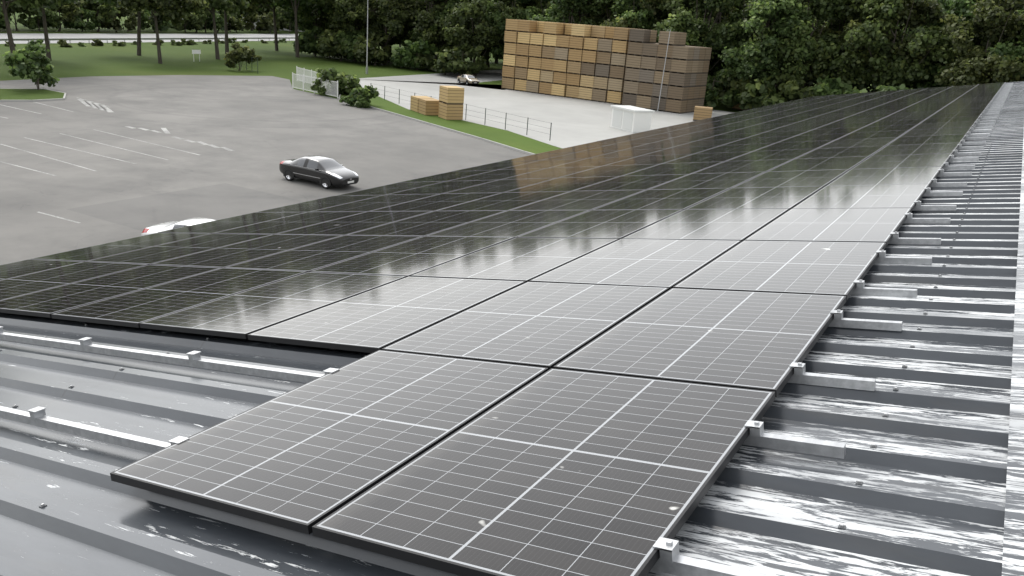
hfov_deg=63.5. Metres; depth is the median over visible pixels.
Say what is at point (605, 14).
tree
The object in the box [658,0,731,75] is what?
tree
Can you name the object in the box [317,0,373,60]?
tree
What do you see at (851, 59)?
tree
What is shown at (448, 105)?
crate pile
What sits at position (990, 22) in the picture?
tree
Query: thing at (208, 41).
verge scrub
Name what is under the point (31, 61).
tree
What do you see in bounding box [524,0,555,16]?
tree
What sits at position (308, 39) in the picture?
shrub
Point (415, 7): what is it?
tree
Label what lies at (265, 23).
scrub
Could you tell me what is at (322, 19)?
tree
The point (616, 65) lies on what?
crate stack
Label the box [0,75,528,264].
parking lot pavement
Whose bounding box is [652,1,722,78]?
tree
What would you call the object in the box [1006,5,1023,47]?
tree
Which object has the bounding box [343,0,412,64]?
tree
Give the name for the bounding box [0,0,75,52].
tree
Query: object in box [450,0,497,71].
tree
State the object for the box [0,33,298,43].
highway road
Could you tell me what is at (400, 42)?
tree
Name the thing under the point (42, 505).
roof screws
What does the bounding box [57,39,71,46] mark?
verge scrub
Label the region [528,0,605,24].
tree
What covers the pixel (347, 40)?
shrub
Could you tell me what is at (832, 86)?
shrub
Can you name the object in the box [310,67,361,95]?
fence bush
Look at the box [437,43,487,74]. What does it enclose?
shrub
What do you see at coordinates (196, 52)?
sign board
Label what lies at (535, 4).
tree
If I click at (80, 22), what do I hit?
scrub
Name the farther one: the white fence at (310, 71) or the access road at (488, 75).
the access road at (488, 75)
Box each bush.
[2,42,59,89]
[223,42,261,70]
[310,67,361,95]
[339,85,379,107]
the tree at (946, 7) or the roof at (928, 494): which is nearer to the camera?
the roof at (928, 494)
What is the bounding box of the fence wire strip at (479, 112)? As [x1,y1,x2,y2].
[371,83,551,140]
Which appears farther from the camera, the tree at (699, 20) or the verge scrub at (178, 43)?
the verge scrub at (178, 43)
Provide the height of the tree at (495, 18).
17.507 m
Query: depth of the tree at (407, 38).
158.99 m
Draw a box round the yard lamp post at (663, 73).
[657,30,670,110]
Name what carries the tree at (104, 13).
on the ground at (105, 59)
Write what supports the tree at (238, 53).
on the ground at (105, 59)
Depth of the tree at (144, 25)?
186.50 m
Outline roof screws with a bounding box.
[0,143,992,529]
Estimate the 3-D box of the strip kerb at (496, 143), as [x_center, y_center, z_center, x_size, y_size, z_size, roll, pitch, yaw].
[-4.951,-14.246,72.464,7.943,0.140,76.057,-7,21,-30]
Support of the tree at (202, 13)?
on the ground at (105, 59)
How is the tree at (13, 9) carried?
on the ground at (105, 59)
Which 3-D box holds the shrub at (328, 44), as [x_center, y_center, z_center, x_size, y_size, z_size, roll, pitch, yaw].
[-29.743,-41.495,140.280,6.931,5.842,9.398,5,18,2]
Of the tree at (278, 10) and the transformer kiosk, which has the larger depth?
the tree at (278, 10)
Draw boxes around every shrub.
[293,26,332,56]
[316,26,356,60]
[335,26,379,62]
[352,33,391,65]
[389,46,416,67]
[402,39,439,69]
[414,44,453,71]
[433,52,445,74]
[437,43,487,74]
[704,66,740,107]
[718,74,779,109]
[732,103,751,109]
[737,69,804,109]
[773,72,821,100]
[810,76,861,95]
[876,84,908,91]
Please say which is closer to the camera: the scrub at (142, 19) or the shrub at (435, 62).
the shrub at (435, 62)
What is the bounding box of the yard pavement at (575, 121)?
[359,79,734,147]
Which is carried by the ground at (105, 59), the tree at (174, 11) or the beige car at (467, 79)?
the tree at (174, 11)
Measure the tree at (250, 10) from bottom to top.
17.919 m
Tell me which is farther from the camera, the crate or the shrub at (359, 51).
the shrub at (359, 51)
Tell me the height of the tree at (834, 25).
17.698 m
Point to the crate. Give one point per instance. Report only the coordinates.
(701, 112)
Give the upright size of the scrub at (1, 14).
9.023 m
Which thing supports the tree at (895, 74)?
on the ground at (105, 59)
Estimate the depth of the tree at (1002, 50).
86.39 m
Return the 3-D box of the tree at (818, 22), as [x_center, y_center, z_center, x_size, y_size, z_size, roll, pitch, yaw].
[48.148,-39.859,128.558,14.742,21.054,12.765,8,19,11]
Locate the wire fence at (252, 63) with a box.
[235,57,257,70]
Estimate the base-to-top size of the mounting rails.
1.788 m
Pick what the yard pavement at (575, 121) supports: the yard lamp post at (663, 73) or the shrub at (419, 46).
the yard lamp post at (663, 73)
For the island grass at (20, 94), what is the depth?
71.73 m
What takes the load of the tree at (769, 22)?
on the ground at (105, 59)
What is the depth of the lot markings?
54.10 m
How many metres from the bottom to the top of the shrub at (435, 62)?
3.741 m
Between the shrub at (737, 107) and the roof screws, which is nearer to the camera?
the roof screws
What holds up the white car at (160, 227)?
on the parking lot pavement at (262, 127)
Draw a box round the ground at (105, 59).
[0,8,911,112]
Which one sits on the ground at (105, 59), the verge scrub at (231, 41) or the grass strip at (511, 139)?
the verge scrub at (231, 41)
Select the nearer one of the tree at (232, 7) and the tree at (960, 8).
the tree at (960, 8)
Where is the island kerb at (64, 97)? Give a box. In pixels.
[0,88,66,101]
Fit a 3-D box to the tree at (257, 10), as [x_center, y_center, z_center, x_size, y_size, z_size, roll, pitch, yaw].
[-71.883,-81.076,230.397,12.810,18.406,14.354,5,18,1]
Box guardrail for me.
[0,37,294,43]
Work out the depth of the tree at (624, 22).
111.43 m
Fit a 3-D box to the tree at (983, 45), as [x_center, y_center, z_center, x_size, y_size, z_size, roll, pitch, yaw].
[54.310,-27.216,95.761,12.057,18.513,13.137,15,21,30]
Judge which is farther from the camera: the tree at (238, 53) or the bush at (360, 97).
the tree at (238, 53)
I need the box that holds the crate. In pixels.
[693,106,712,120]
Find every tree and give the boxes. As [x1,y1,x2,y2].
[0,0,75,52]
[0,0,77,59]
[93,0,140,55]
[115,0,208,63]
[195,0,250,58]
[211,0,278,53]
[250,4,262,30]
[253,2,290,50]
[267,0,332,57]
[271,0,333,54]
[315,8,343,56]
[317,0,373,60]
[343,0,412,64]
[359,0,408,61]
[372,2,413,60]
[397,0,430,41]
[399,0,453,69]
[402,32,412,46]
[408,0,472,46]
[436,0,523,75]
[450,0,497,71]
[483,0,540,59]
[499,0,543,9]
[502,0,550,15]
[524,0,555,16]
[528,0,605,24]
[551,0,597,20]
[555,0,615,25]
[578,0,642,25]
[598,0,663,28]
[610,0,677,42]
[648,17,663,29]
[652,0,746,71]
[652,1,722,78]
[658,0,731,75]
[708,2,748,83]
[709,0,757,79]
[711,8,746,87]
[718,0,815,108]
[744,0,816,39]
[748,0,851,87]
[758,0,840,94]
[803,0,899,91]
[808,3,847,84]
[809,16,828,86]
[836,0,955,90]
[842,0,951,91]
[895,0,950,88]
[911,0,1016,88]
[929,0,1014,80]
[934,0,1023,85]
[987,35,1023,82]
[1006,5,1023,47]
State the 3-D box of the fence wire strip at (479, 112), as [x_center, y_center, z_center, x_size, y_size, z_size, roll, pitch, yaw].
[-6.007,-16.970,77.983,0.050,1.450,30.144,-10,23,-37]
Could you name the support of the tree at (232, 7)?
on the ground at (105, 59)
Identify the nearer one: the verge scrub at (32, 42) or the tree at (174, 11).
the tree at (174, 11)
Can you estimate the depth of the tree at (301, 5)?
141.26 m
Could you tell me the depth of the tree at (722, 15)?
127.62 m
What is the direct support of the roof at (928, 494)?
on the building walls
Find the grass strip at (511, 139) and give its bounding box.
[340,94,562,153]
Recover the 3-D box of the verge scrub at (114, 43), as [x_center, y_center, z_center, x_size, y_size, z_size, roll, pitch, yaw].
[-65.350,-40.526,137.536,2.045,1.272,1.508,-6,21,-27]
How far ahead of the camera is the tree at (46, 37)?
103.69 m
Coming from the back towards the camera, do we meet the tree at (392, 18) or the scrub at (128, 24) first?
the scrub at (128, 24)
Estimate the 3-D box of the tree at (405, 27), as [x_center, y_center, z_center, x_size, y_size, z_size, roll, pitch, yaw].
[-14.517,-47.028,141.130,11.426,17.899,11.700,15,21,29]
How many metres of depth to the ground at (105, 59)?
123.66 m
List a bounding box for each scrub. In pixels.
[0,3,3,18]
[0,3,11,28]
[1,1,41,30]
[16,7,61,30]
[26,39,43,44]
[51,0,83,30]
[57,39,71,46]
[62,8,100,31]
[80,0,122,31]
[90,5,137,31]
[91,39,103,45]
[112,40,124,45]
[124,8,145,31]
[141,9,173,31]
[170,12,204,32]
[171,40,182,45]
[180,38,193,44]
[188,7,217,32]
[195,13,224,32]
[202,40,211,43]
[215,8,232,32]
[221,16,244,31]
[228,38,236,42]
[241,11,277,32]
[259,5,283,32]
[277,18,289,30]
[286,22,304,31]
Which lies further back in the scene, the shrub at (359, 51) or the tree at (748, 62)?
the shrub at (359, 51)
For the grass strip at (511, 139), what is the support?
on the strip kerb at (496, 143)
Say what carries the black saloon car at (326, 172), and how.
on the parking lot pavement at (262, 127)
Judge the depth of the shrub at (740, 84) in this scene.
101.90 m
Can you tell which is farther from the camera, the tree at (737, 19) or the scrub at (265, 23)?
the scrub at (265, 23)
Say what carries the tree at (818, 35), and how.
on the ground at (105, 59)
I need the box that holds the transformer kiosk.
[609,105,654,132]
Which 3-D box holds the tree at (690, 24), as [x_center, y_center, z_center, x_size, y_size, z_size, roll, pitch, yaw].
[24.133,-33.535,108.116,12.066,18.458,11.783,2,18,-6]
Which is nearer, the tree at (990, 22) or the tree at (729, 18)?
the tree at (990, 22)
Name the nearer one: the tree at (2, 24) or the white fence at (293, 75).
the white fence at (293, 75)
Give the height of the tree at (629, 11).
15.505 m
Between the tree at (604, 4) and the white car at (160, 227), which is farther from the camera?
the tree at (604, 4)
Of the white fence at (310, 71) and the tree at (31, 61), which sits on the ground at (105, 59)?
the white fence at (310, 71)
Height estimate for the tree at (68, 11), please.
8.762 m
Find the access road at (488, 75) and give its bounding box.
[356,70,501,82]
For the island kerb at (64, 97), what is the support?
on the parking lot pavement at (262, 127)
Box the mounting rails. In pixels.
[0,82,1012,575]
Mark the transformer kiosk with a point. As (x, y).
(631, 119)
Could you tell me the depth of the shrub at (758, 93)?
98.90 m
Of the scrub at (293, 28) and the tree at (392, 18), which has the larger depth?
the scrub at (293, 28)
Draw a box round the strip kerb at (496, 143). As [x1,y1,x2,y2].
[338,94,561,154]
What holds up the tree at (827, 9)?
on the ground at (105, 59)
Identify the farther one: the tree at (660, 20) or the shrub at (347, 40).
the shrub at (347, 40)
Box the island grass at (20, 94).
[0,89,63,99]
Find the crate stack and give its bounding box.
[502,19,711,113]
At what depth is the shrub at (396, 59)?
132.82 m
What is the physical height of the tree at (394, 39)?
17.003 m
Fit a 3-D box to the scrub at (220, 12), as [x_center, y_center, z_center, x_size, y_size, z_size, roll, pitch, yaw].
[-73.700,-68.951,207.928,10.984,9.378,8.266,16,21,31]
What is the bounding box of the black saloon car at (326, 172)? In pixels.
[279,155,358,188]
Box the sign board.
[192,50,200,61]
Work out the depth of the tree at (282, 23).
234.36 m
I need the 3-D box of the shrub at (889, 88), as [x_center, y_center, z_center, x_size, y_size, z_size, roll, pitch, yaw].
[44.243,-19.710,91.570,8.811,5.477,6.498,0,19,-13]
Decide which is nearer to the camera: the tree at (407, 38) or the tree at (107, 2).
the tree at (107, 2)
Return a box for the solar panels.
[0,82,1004,575]
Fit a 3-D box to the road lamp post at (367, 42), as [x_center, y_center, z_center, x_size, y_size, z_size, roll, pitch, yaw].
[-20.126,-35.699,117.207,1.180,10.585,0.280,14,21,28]
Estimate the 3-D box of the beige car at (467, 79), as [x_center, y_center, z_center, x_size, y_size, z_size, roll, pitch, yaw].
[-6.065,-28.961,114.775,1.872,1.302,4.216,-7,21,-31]
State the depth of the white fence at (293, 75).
89.86 m
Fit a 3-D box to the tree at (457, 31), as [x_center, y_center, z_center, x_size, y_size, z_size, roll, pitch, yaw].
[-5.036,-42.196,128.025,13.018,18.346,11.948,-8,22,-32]
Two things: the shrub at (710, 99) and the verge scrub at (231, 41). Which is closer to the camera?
the shrub at (710, 99)
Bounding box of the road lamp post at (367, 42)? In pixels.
[366,0,367,73]
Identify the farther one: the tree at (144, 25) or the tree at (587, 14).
the tree at (144, 25)
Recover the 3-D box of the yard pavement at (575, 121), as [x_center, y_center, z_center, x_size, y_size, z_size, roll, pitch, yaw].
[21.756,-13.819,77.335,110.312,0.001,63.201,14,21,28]
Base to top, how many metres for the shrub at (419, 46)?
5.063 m
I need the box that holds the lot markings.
[0,98,233,222]
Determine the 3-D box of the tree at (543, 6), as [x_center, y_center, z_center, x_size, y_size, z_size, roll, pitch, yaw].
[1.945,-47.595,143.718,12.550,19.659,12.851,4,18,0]
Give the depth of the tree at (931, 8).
95.63 m
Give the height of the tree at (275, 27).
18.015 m
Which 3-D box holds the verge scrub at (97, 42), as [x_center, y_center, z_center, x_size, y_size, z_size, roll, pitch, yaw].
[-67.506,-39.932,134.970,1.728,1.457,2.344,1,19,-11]
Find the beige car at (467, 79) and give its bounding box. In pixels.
[457,74,478,84]
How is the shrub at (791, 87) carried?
on the ground at (105, 59)
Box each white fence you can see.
[292,72,337,97]
[296,66,330,87]
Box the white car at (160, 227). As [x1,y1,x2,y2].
[141,218,214,235]
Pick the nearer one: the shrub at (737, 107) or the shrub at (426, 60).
the shrub at (737, 107)
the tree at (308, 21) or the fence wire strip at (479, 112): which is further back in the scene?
the tree at (308, 21)
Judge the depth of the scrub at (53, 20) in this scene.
159.41 m
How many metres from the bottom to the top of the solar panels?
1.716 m
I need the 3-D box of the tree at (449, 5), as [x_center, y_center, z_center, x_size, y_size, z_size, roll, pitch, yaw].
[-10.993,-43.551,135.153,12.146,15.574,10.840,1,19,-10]
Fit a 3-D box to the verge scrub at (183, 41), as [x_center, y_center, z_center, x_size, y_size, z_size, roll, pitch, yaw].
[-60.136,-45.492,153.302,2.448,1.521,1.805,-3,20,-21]
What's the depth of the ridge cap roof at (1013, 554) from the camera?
3.14 m
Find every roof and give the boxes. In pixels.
[0,82,1023,575]
[1002,81,1023,575]

